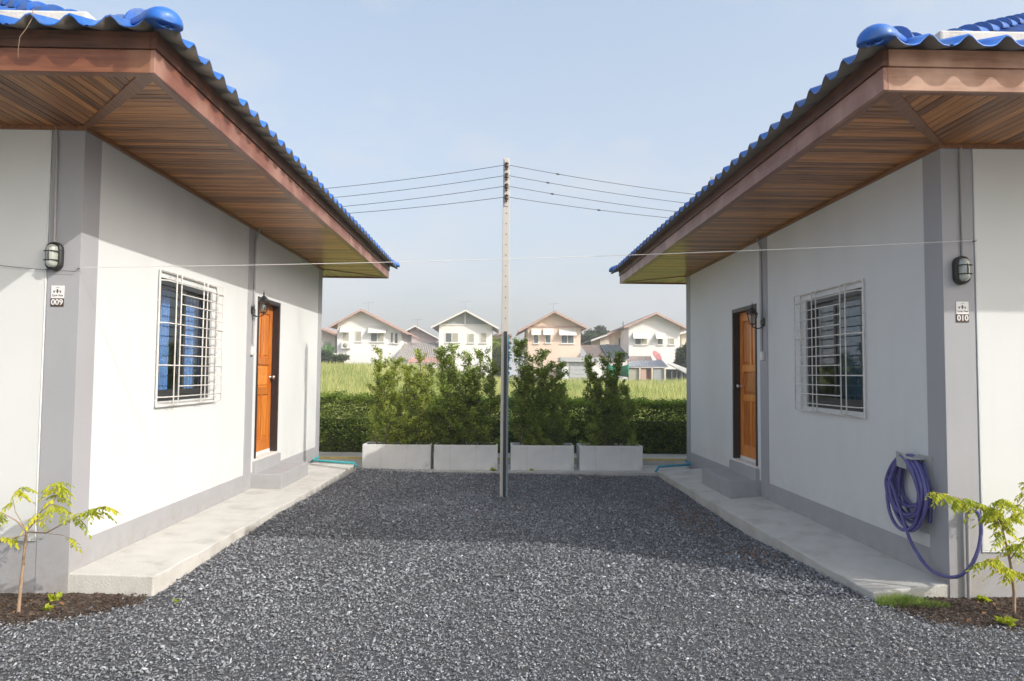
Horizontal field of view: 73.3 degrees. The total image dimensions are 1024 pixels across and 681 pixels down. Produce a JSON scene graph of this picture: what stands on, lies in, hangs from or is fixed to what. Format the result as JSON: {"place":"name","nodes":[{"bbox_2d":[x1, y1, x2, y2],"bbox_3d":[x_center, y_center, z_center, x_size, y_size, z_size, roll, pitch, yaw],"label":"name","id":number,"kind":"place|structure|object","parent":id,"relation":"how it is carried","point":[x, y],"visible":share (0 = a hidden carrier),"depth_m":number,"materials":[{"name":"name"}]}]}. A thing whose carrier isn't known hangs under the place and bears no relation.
{"place":"outdoors","nodes":[
{"label":"outdoors","id":0,"kind":"place"},
{"bbox_2d":[320,449,684,453],"bbox_3d":[-0.316,2.388,14.008,18.000,0.280,0.980,1,-3,-1],"label":"hedge bed","id":1,"kind":"object","parent":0,"point":[509,451],"depth_m":13.82,"materials":[{"name":"soil"}]},
{"bbox_2d":[319,390,686,453],"bbox_3d":[-0.307,1.647,13.985,12.502,1.303,0.854,1,-3,-1],"label":"hedge","id":2,"kind":"object","parent":1,"relation":"on","point":[657,436],"visible":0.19,"depth_m":13.71,"materials":[{"name":"green plant"}]},
{"bbox_2d":[319,452,686,464],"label":"back path","id":3,"kind":"structure","parent":0,"point":[359,454],"depth_m":12.88,"materials":[{"name":"concrete"}]},
{"bbox_2d":[319,456,686,460],"bbox_3d":[-0.287,2.183,12.708,18.000,0.035,0.056,1,-3,-1],"label":"kerb line","id":4,"kind":"object","parent":3,"relation":"on","point":[644,459],"depth_m":12.74,"materials":[{"name":"grey concrete"}]},
{"bbox_2d":[332,463,689,476],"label":"drain path","id":5,"kind":"structure","parent":0,"point":[649,470],"depth_m":11.76,"materials":[{"name":"concrete"}]},
{"bbox_2d":[362,442,432,468],"bbox_3d":[-2.004,2.034,12.136,1.180,0.442,0.480,1,-3,-1],"label":"concrete planter","id":6,"kind":"object","parent":5,"relation":"on","point":[391,456],"visible":0.79,"depth_m":11.90,"materials":[{"name":"concrete"}]},
{"bbox_2d":[364,344,437,448],"bbox_3d":[-1.954,1.002,12.152,1.355,1.873,0.742,1,-3,-1],"label":"planter shrub","id":7,"kind":"object","parent":6,"relation":"in","point":[411,419],"visible":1,"depth_m":12.11,"materials":[{"name":"green plant"}]},
{"bbox_2d":[434,442,497,469],"bbox_3d":[-0.807,2.054,12.161,1.105,0.460,0.480,1,-3,-1],"label":"concrete planter","id":8,"kind":"object","parent":5,"relation":"on","point":[476,456],"visible":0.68,"depth_m":11.92,"materials":[{"name":"concrete"}]},
{"bbox_2d":[425,343,500,445],"bbox_3d":[-0.841,1.001,12.207,1.423,1.936,0.736,1,-3,-1],"label":"planter shrub","id":9,"kind":"object","parent":8,"relation":"in","point":[457,427],"visible":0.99,"depth_m":12.15,"materials":[{"name":"green plant"}]},
{"bbox_2d":[510,443,573,469],"bbox_3d":[0.525,2.070,12.188,1.100,0.468,0.480,1,-3,-1],"label":"concrete planter","id":10,"kind":"object","parent":5,"relation":"on","point":[542,457],"visible":0.83,"depth_m":11.95,"materials":[{"name":"concrete"}]},
{"bbox_2d":[508,336,578,444],"bbox_3d":[0.551,0.934,12.292,1.353,2.009,0.773,1,-3,-1],"label":"planter shrub","id":11,"kind":"object","parent":10,"relation":"in","point":[540,429],"visible":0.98,"depth_m":12.22,"materials":[{"name":"green plant"}]},
{"bbox_2d":[576,443,642,470],"bbox_3d":[1.722,2.092,12.213,1.105,0.488,0.480,1,-3,-1],"label":"concrete planter","id":12,"kind":"object","parent":5,"relation":"on","point":[620,457],"visible":0.73,"depth_m":11.98,"materials":[{"name":"concrete"}]},
{"bbox_2d":[578,350,640,445],"bbox_3d":[1.725,1.071,12.298,1.114,1.828,0.729,1,-3,-1],"label":"planter shrub","id":13,"kind":"object","parent":12,"relation":"in","point":[608,408],"visible":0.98,"depth_m":12.22,"materials":[{"name":"green plant"}]},
{"bbox_2d":[0,468,1023,680],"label":"gravel bed","id":14,"kind":"object","parent":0,"point":[608,653],"visible":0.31,"depth_m":4.71,"materials":[{"name":"grey gravel"}]},
{"bbox_2d":[0,593,146,625],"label":"soil","id":15,"kind":"structure","parent":14,"relation":"on","point":[62,617],"depth_m":4.92,"materials":[{"name":"brown soil"}]},
{"bbox_2d":[42,603,53,610],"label":"weed","id":16,"kind":"object","parent":15,"relation":"on","point":[47,606],"visible":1,"depth_m":4.81,"materials":[{"name":"green plant"}]},
{"bbox_2d":[48,591,61,601],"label":"weed","id":17,"kind":"object","parent":15,"relation":"on","point":[52,597],"visible":1,"depth_m":5.01,"materials":[{"name":"green plant"}]},
{"bbox_2d":[0,482,122,612],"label":"sapling","id":18,"kind":"object","parent":15,"relation":"on","point":[60,488],"visible":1,"depth_m":4.74,"materials":[{"name":"green plant"}]},
{"bbox_2d":[0,592,1023,627],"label":"soil crumbs","id":19,"kind":"object","parent":15,"relation":"on","point":[105,606],"visible":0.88,"depth_m":4.92,"materials":[{"name":"brown soil"}]},
{"bbox_2d":[500,158,509,496],"bbox_3d":[-0.096,-0.130,9.588,0.112,4.885,0.170,1,-3,-1],"label":"utility pole","id":20,"kind":"object","parent":14,"relation":"on","point":[504,357],"visible":0.89,"depth_m":9.57,"materials":[{"name":"concrete"}]},
{"bbox_2d":[326,165,503,188],"bbox_3d":[-1.672,-2.374,10.075,3.273,0.168,0.008,0,-3,15],"label":"overhead wire","id":21,"kind":"object","parent":20,"relation":"attached to","point":[414,178],"visible":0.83,"depth_m":10.00,"materials":[{"name":"black metal"}]},
{"bbox_2d":[334,175,504,197],"bbox_3d":[-1.673,-2.224,10.068,3.273,0.168,0.008,0,-3,15],"label":"overhead wire","id":22,"kind":"object","parent":20,"relation":"attached to","point":[420,187],"visible":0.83,"depth_m":9.97,"materials":[{"name":"black metal"}]},
{"bbox_2d":[343,186,503,206],"bbox_3d":[-1.674,-2.074,10.061,3.273,0.168,0.008,0,-3,15],"label":"overhead wire","id":23,"kind":"object","parent":20,"relation":"attached to","point":[424,197],"visible":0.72,"depth_m":9.94,"materials":[{"name":"black metal"}]},
{"bbox_2d":[355,197,503,212],"bbox_3d":[-1.675,-1.949,10.055,3.273,0.109,0.008,0,-3,15],"label":"overhead wire","id":24,"kind":"object","parent":20,"relation":"attached to","point":[432,205],"visible":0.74,"depth_m":9.90,"materials":[{"name":"black metal"}]},
{"bbox_2d":[509,197,667,217],"bbox_3d":[1.519,-1.920,10.120,3.309,0.109,0.028,1,-3,-17],"label":"overhead wire","id":25,"kind":"object","parent":20,"relation":"attached to","point":[588,208],"visible":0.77,"depth_m":10.02,"materials":[{"name":"black metal"}]},
{"bbox_2d":[509,186,675,211],"bbox_3d":[1.521,-2.045,10.124,3.309,0.168,0.028,1,-3,-17],"label":"overhead wire","id":26,"kind":"object","parent":20,"relation":"attached to","point":[588,199],"visible":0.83,"depth_m":9.99,"materials":[{"name":"black metal"}]},
{"bbox_2d":[508,175,683,202],"bbox_3d":[1.522,-2.195,10.131,3.309,0.168,0.028,1,-3,-17],"label":"overhead wire","id":27,"kind":"object","parent":20,"relation":"attached to","point":[595,190],"visible":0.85,"depth_m":10.03,"materials":[{"name":"black metal"}]},
{"bbox_2d":[510,165,694,194],"bbox_3d":[1.523,-2.345,10.139,3.309,0.168,0.028,1,-3,-17],"label":"overhead wire","id":28,"kind":"object","parent":20,"relation":"attached to","point":[596,180],"visible":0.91,"depth_m":10.02,"materials":[{"name":"black metal"}]},
{"bbox_2d":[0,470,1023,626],"bbox_3d":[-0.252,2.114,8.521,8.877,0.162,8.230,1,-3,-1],"label":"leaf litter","id":29,"kind":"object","parent":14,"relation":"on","point":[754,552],"visible":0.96,"depth_m":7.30,"materials":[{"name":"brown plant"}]},
{"bbox_2d":[891,597,1023,631],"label":"soil","id":30,"kind":"structure","parent":14,"relation":"on","point":[978,613],"depth_m":4.90,"materials":[{"name":"brown soil"}]},
{"bbox_2d":[874,590,936,607],"bbox_3d":[2.921,1.909,5.109,0.469,0.102,0.316,1,-3,-1],"label":"grass tuft","id":31,"kind":"object","parent":30,"relation":"on","point":[900,599],"visible":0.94,"depth_m":5.09,"materials":[{"name":"green plant"}]},
{"bbox_2d":[916,600,954,607],"bbox_3d":[3.092,1.928,5.062,0.305,0.061,0.180,1,-3,-1],"label":"grass tuft","id":32,"kind":"object","parent":30,"relation":"on","point":[938,604],"visible":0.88,"depth_m":5.04,"materials":[{"name":"green plant"}]},
{"bbox_2d":[964,506,970,599],"bbox_3d":[3.461,1.617,5.214,0.039,0.752,0.042,1,-3,-1],"label":"water pipe","id":33,"kind":"object","parent":30,"relation":"on","point":[967,538],"visible":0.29,"depth_m":5.21,"materials":[{"name":"grey plastic"}]},
{"bbox_2d":[925,482,1023,612],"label":"sapling","id":34,"kind":"object","parent":30,"relation":"on","point":[993,515],"visible":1,"depth_m":4.82,"materials":[{"name":"green plant"}]},
{"bbox_2d":[974,594,992,601],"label":"weed","id":35,"kind":"object","parent":30,"relation":"on","point":[984,598],"visible":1,"depth_m":5.13,"materials":[{"name":"green plant"}]},
{"bbox_2d":[994,616,1017,626],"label":"weed","id":36,"kind":"object","parent":30,"relation":"on","point":[1008,620],"visible":1,"depth_m":4.66,"materials":[{"name":"green plant"}]},
{"bbox_2d":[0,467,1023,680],"bbox_3d":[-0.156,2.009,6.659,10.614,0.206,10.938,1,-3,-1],"label":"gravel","id":37,"kind":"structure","parent":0,"point":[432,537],"depth_m":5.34,"materials":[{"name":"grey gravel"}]},
{"bbox_2d":[312,456,357,466],"bbox_3d":[-3.159,2.082,11.779,1.254,0.098,0.402,-2,-4,44],"label":"water pipe","id":38,"kind":"object","parent":37,"relation":"on","point":[331,461],"visible":1,"depth_m":11.62,"materials":[{"name":"teal plastic"}]},
{"bbox_2d":[655,460,690,472],"bbox_3d":[2.912,2.197,11.964,0.357,0.125,1.111,-2,-4,41],"label":"water pipe","id":39,"kind":"object","parent":37,"relation":"on","point":[673,465],"visible":1,"depth_m":11.79,"materials":[{"name":"blue plastic"}]},
{"bbox_2d":[31,0,1023,373],"label":"sky","id":40,"kind":"structure","parent":0,"point":[661,95],"materials":[{"name":"blue"}]},
{"bbox_3d":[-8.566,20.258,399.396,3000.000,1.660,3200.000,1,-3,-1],"label":"ground","id":41,"kind":"structure","parent":0,"visible":0},
{"bbox_2d":[0,0,399,596],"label":"bungalow","id":42,"kind":"object","parent":41,"relation":"on","point":[169,417],"visible":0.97,"depth_m":5.86,"materials":[{"name":"white paint"}]},
{"bbox_2d":[18,9,33,57],"bbox_3d":[-2.961,-1.871,4.181,0.105,0.290,0.017,0,-3,15],"label":"dry twig","id":43,"kind":"object","parent":42,"relation":"hanging from","point":[23,31],"visible":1,"depth_m":4.18,"materials":[{"name":"plant"}]},
{"bbox_2d":[0,265,75,271],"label":"string","id":44,"kind":"object","parent":42,"relation":"attached to","point":[33,268],"visible":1,"depth_m":5.25,"materials":[{"name":"metal"}]},
{"bbox_2d":[43,242,63,270],"bbox_3d":[-3.497,-0.643,5.230,0.118,0.222,0.103,1,-3,-1],"label":"bulkhead light","id":45,"kind":"object","parent":42,"relation":"attached to","point":[54,256],"visible":1,"depth_m":5.22,"materials":[{"name":"white glass"}]},
{"bbox_2d":[53,127,57,241],"bbox_3d":[-3.517,-1.189,5.296,0.038,0.926,0.020,1,-3,-13],"label":"conduit","id":46,"kind":"object","parent":42,"relation":"attached to","point":[55,184],"visible":0.84,"depth_m":5.29,"materials":[{"name":"grey plastic"}]},
{"bbox_2d":[50,285,63,305],"bbox_3d":[-3.480,-0.341,5.266,0.098,0.160,0.006,1,-3,-1],"label":"number sign","id":47,"kind":"object","parent":42,"relation":"attached to","point":[57,295],"visible":1,"depth_m":5.26,"materials":[{"name":"white plastic"}]},
{"bbox_2d":[157,278,210,401],"bbox_3d":[-3.499,0.133,7.209,0.212,1.460,1.360,1,-3,-1],"label":"window","id":48,"kind":"structure","parent":42,"relation":"in","point":[166,286],"depth_m":7.23,"materials":[{"name":"metal"}]},
{"bbox_2d":[250,346,254,354],"bbox_3d":[-3.379,0.134,8.969,0.042,0.110,0.080,1,-3,-1],"label":"switch box","id":49,"kind":"object","parent":42,"relation":"attached to","point":[252,350],"visible":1,"depth_m":8.93,"materials":[{"name":"white paint"}]},
{"bbox_2d":[252,229,260,342],"bbox_3d":[-3.366,-0.722,9.048,0.028,1.518,0.076,-2,-4,42],"label":"conduit","id":50,"kind":"object","parent":42,"relation":"attached to","point":[254,285],"visible":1,"depth_m":9.02,"materials":[{"name":"white plastic"}]},
{"bbox_2d":[251,293,269,316],"bbox_3d":[-3.282,-0.477,8.975,0.246,0.352,0.142,1,-3,-1],"label":"wall lantern","id":51,"kind":"object","parent":42,"relation":"attached to","point":[263,299],"depth_m":8.96,"materials":[{"name":"black metal"}]},
{"bbox_2d":[256,303,274,454],"bbox_3d":[-3.496,0.537,9.643,0.114,2.106,0.836,1,-3,-1],"label":"door","id":52,"kind":"structure","parent":42,"relation":"in","point":[265,322],"depth_m":9.79,"materials":[{"name":"brown wood"}]},
{"bbox_2d":[321,343,335,355],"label":"banana plant","id":53,"kind":"object","parent":41,"relation":"on","point":[329,347],"visible":0.21,"depth_m":69.52,"materials":[{"name":"green plant"}]},
{"bbox_2d":[321,328,336,352],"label":"gabled house","id":54,"kind":"structure","parent":41,"relation":"on","point":[328,336],"depth_m":80.66,"materials":[{"name":"white paint"}]},
{"bbox_2d":[322,341,330,347],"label":"window","id":55,"kind":"structure","parent":54,"relation":"in","point":[326,343],"depth_m":80.59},
{"bbox_2d":[321,350,349,364],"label":"bush","id":56,"kind":"object","parent":41,"relation":"on","point":[327,356],"visible":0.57,"depth_m":67.62,"materials":[{"name":"green plant"}]},
{"bbox_2d":[333,353,389,364],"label":"garden wall","id":57,"kind":"structure","parent":41,"relation":"on","point":[358,358],"depth_m":71.67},
{"bbox_2d":[328,309,418,362],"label":"gabled house","id":58,"kind":"structure","parent":41,"relation":"on","point":[360,331],"depth_m":74.77,"materials":[{"name":"white paint"}]},
{"bbox_2d":[342,332,348,341],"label":"window","id":59,"kind":"structure","parent":58,"relation":"in","point":[345,337],"depth_m":74.70,"materials":[{"name":"beige glass"}]},
{"bbox_2d":[355,331,361,341],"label":"window","id":60,"kind":"structure","parent":58,"relation":"in","point":[358,334],"depth_m":74.73,"materials":[{"name":"beige glass"}]},
{"bbox_2d":[369,333,384,342],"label":"window","id":61,"kind":"structure","parent":58,"relation":"in","point":[374,337],"depth_m":74.77,"materials":[{"name":"beige glass"}]},
{"bbox_2d":[389,332,393,343],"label":"window","id":62,"kind":"structure","parent":58,"relation":"in","point":[391,333],"depth_m":74.81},
{"bbox_2d":[394,333,397,343],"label":"window","id":63,"kind":"structure","parent":58,"relation":"in","point":[396,334],"depth_m":74.81,"materials":[{"name":"grey glass"}]},
{"bbox_2d":[395,342,438,364],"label":"lean to roof","id":64,"kind":"object","parent":41,"relation":"on","point":[406,351],"visible":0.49,"depth_m":74.48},
{"bbox_2d":[405,325,438,342],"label":"gabled house","id":65,"kind":"structure","parent":41,"relation":"on","point":[423,335],"depth_m":90.91,"materials":[{"name":"grey paint"}]},
{"bbox_2d":[407,357,439,369],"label":"lean to roof","id":66,"kind":"object","parent":41,"relation":"on","point":[425,360],"visible":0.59,"depth_m":71.09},
{"bbox_2d":[431,309,498,375],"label":"gabled house","id":67,"kind":"structure","parent":41,"relation":"on","point":[468,330],"depth_m":75.00,"materials":[{"name":"white paint"}]},
{"bbox_2d":[445,333,457,342],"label":"window","id":68,"kind":"structure","parent":67,"relation":"in","point":[449,337],"depth_m":74.95,"materials":[{"name":"beige glass"}]},
{"bbox_2d":[467,333,474,343],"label":"window","id":69,"kind":"structure","parent":67,"relation":"in","point":[470,335],"depth_m":74.99,"materials":[{"name":"beige glass"}]},
{"bbox_2d":[480,333,486,343],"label":"window","id":70,"kind":"structure","parent":67,"relation":"in","point":[483,336],"depth_m":75.01,"materials":[{"name":"beige glass"}]},
{"bbox_2d":[492,335,511,378],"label":"tree","id":71,"kind":"object","parent":41,"relation":"on","point":[496,349],"visible":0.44,"depth_m":79.05,"materials":[{"name":"green plant"}]},
{"bbox_2d":[493,332,511,340],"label":"gabled house","id":72,"kind":"structure","parent":41,"relation":"on","point":[499,335],"depth_m":85.09,"materials":[{"name":"paint"}]},
{"bbox_2d":[320,360,686,420],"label":"field grass","id":73,"kind":"structure","parent":41,"relation":"on","point":[348,377],"depth_m":32.54,"materials":[{"name":"green plant"}]},
{"bbox_2d":[516,310,587,379],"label":"gabled house","id":74,"kind":"structure","parent":41,"relation":"on","point":[558,333],"depth_m":75.18,"materials":[{"name":"beige paint"}]},
{"bbox_2d":[533,335,538,343],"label":"window","id":75,"kind":"structure","parent":74,"relation":"in","point":[535,337],"depth_m":75.14,"materials":[{"name":"grey glass"}]},
{"bbox_2d":[544,335,551,343],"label":"window","id":76,"kind":"structure","parent":74,"relation":"in","point":[547,337],"depth_m":75.15,"materials":[{"name":"grey glass"}]},
{"bbox_2d":[561,335,573,343],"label":"window","id":77,"kind":"structure","parent":74,"relation":"in","point":[565,339],"depth_m":75.21,"materials":[{"name":"grey glass"}]},
{"bbox_2d":[556,357,598,380],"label":"garage","id":78,"kind":"structure","parent":41,"relation":"on","point":[574,367],"depth_m":71.00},
{"bbox_2d":[581,332,599,344],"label":"tree","id":79,"kind":"object","parent":41,"relation":"on","point":[585,337],"visible":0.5,"depth_m":103.82,"materials":[{"name":"green plant"}]},
{"bbox_2d":[581,345,607,377],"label":"lean to roof","id":80,"kind":"object","parent":41,"relation":"on","point":[595,350],"visible":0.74,"depth_m":74.27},
{"bbox_2d":[581,334,608,358],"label":"gabled house","id":81,"kind":"structure","parent":41,"relation":"on","point":[602,340],"depth_m":89.39,"materials":[{"name":"beige paint"}]},
{"bbox_2d":[584,325,609,335],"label":"tree","id":82,"kind":"object","parent":41,"relation":"on","point":[600,330],"visible":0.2,"depth_m":112.47,"materials":[{"name":"green plant"}]},
{"bbox_2d":[600,328,621,363],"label":"gabled house","id":83,"kind":"structure","parent":41,"relation":"on","point":[615,337],"depth_m":80.41,"materials":[{"name":"beige paint"}]},
{"bbox_2d":[600,345,628,380],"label":"lean to roof","id":84,"kind":"object","parent":41,"relation":"on","point":[610,348],"visible":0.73,"depth_m":74.23,"materials":[{"name":"grey metal"}]},
{"bbox_2d":[606,364,628,376],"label":"shade net","id":85,"kind":"object","parent":41,"relation":"on","point":[625,371],"visible":0.36,"depth_m":63.15,"materials":[{"name":"green fabric"}]},
{"bbox_2d":[610,312,685,379],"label":"gabled house","id":86,"kind":"structure","parent":41,"relation":"on","point":[648,335],"depth_m":75.44,"materials":[{"name":"white paint"}]},
{"bbox_2d":[627,356,651,361],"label":"lean to roof","id":87,"kind":"object","parent":86,"relation":"attached to","point":[636,358],"visible":0.75,"depth_m":70.98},
{"bbox_2d":[635,339,647,345],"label":"window","id":88,"kind":"structure","parent":86,"relation":"in","point":[637,341],"depth_m":75.37,"materials":[{"name":"grey glass"}]},
{"bbox_2d":[657,339,663,345],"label":"window","id":89,"kind":"structure","parent":86,"relation":"in","point":[659,341],"depth_m":75.41,"materials":[{"name":"grey glass"}]},
{"bbox_2d":[669,338,674,345],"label":"window","id":90,"kind":"structure","parent":86,"relation":"in","point":[671,340],"depth_m":75.44,"materials":[{"name":"beige glass"}]},
{"bbox_2d":[629,360,667,381],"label":"metal shed","id":91,"kind":"structure","parent":41,"relation":"on","point":[651,373],"depth_m":65.42,"materials":[{"name":"grey metal"}]},
{"bbox_2d":[653,351,661,360],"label":"satellite dish","id":92,"kind":"object","parent":91,"relation":"on","point":[657,355],"visible":0.98,"depth_m":69.41,"materials":[{"name":"red metal"}]},
{"bbox_2d":[666,369,684,380],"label":"dark shed","id":93,"kind":"structure","parent":41,"relation":"on","point":[672,374],"depth_m":68.27,"materials":[{"name":"grey metal"}]},
{"bbox_2d":[667,363,685,373],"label":"lean to roof","id":94,"kind":"object","parent":41,"relation":"on","point":[680,368],"visible":0.6,"depth_m":66.84,"materials":[{"name":"white metal"}]},
{"bbox_2d":[673,342,685,378],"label":"bush","id":95,"kind":"object","parent":41,"relation":"on","point":[680,359],"visible":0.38,"depth_m":67.34,"materials":[{"name":"green plant"}]},
{"bbox_2d":[680,330,685,347],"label":"gabled house","id":96,"kind":"structure","parent":41,"relation":"on","point":[682,337],"depth_m":84.58,"materials":[{"name":"beige paint"}]},
{"bbox_2d":[609,13,1023,600],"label":"bungalow","id":97,"kind":"object","parent":41,"relation":"on","point":[877,356],"visible":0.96,"depth_m":6.04,"materials":[{"name":"white paint"}]},
{"bbox_2d":[736,312,755,462],"bbox_3d":[3.326,0.636,9.634,0.114,2.106,0.836,1,-3,-1],"label":"door","id":98,"kind":"structure","parent":97,"relation":"in","point":[747,332],"depth_m":9.77,"materials":[{"name":"brown wood"}]},
{"bbox_2d":[746,304,764,328],"bbox_3d":[3.159,-0.323,8.925,0.246,0.352,0.142,1,-3,-1],"label":"wall lantern","id":99,"kind":"object","parent":97,"relation":"attached to","point":[752,311],"depth_m":8.91,"materials":[{"name":"black metal"}]},
{"bbox_2d":[756,237,762,350],"bbox_3d":[3.244,-0.615,9.018,0.027,1.499,0.084,3,-4,-38],"label":"conduit","id":100,"kind":"object","parent":97,"relation":"attached to","point":[761,292],"visible":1,"depth_m":8.99,"materials":[{"name":"white plastic"}]},
{"bbox_2d":[760,352,764,359],"bbox_3d":[3.246,0.201,8.932,0.042,0.110,0.080,1,-3,-1],"label":"switch box","id":101,"kind":"object","parent":97,"relation":"attached to","point":[762,355],"visible":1,"depth_m":8.89,"materials":[{"name":"white paint"}]},
{"bbox_2d":[807,288,862,411],"bbox_3d":[3.440,0.230,7.122,0.212,1.460,1.200,1,-3,-1],"label":"window","id":102,"kind":"structure","parent":97,"relation":"in","point":[854,353],"depth_m":7.11,"materials":[{"name":"metal"}]},
{"bbox_2d":[896,451,933,535],"bbox_3d":[3.264,1.231,5.578,0.123,0.635,0.300,1,-3,-1],"label":"hose holder","id":103,"kind":"object","parent":97,"relation":"attached to","point":[926,527],"visible":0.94,"depth_m":5.51,"materials":[{"name":"grey metal"}]},
{"bbox_2d":[884,453,982,578],"bbox_3d":[3.299,1.374,5.486,0.225,0.897,0.876,1,-3,-16],"label":"garden hose","id":104,"kind":"object","parent":103,"relation":"hanging from","point":[895,491],"visible":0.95,"depth_m":5.53,"materials":[{"name":"blue rubber"}]},
{"bbox_2d":[959,145,963,255],"bbox_3d":[3.504,-1.074,5.360,0.020,0.905,0.023,1,-3,-1],"label":"conduit","id":105,"kind":"object","parent":97,"relation":"attached to","point":[961,200],"visible":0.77,"depth_m":5.36,"materials":[{"name":"grey plastic"}]},
{"bbox_2d":[952,256,972,284],"bbox_3d":[3.480,-0.544,5.295,0.118,0.222,0.103,1,-3,-1],"label":"bulkhead light","id":106,"kind":"object","parent":97,"relation":"attached to","point":[961,270],"visible":1,"depth_m":5.29,"materials":[{"name":"white glass"}]},
{"bbox_2d":[956,302,968,321],"bbox_3d":[3.490,-0.222,5.329,0.098,0.160,0.006,1,-3,-1],"label":"number sign","id":107,"kind":"object","parent":97,"relation":"attached to","point":[962,311],"visible":1,"depth_m":5.33,"materials":[{"name":"white plastic"}]},
{"bbox_3d":[3.596,-0.775,5.344,0.012,0.010,0.035,1,-3,-1],"label":"wall hook","id":108,"kind":"object","parent":97,"relation":"attached to","visible":0},
{"bbox_2d":[78,240,976,267],"bbox_3d":[0.138,-0.667,5.292,6.915,0.282,0.004,0,-3,0],"label":"string","id":109,"kind":"object","parent":108,"relation":"attached to","point":[526,258],"visible":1,"depth_m":5.29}
]}

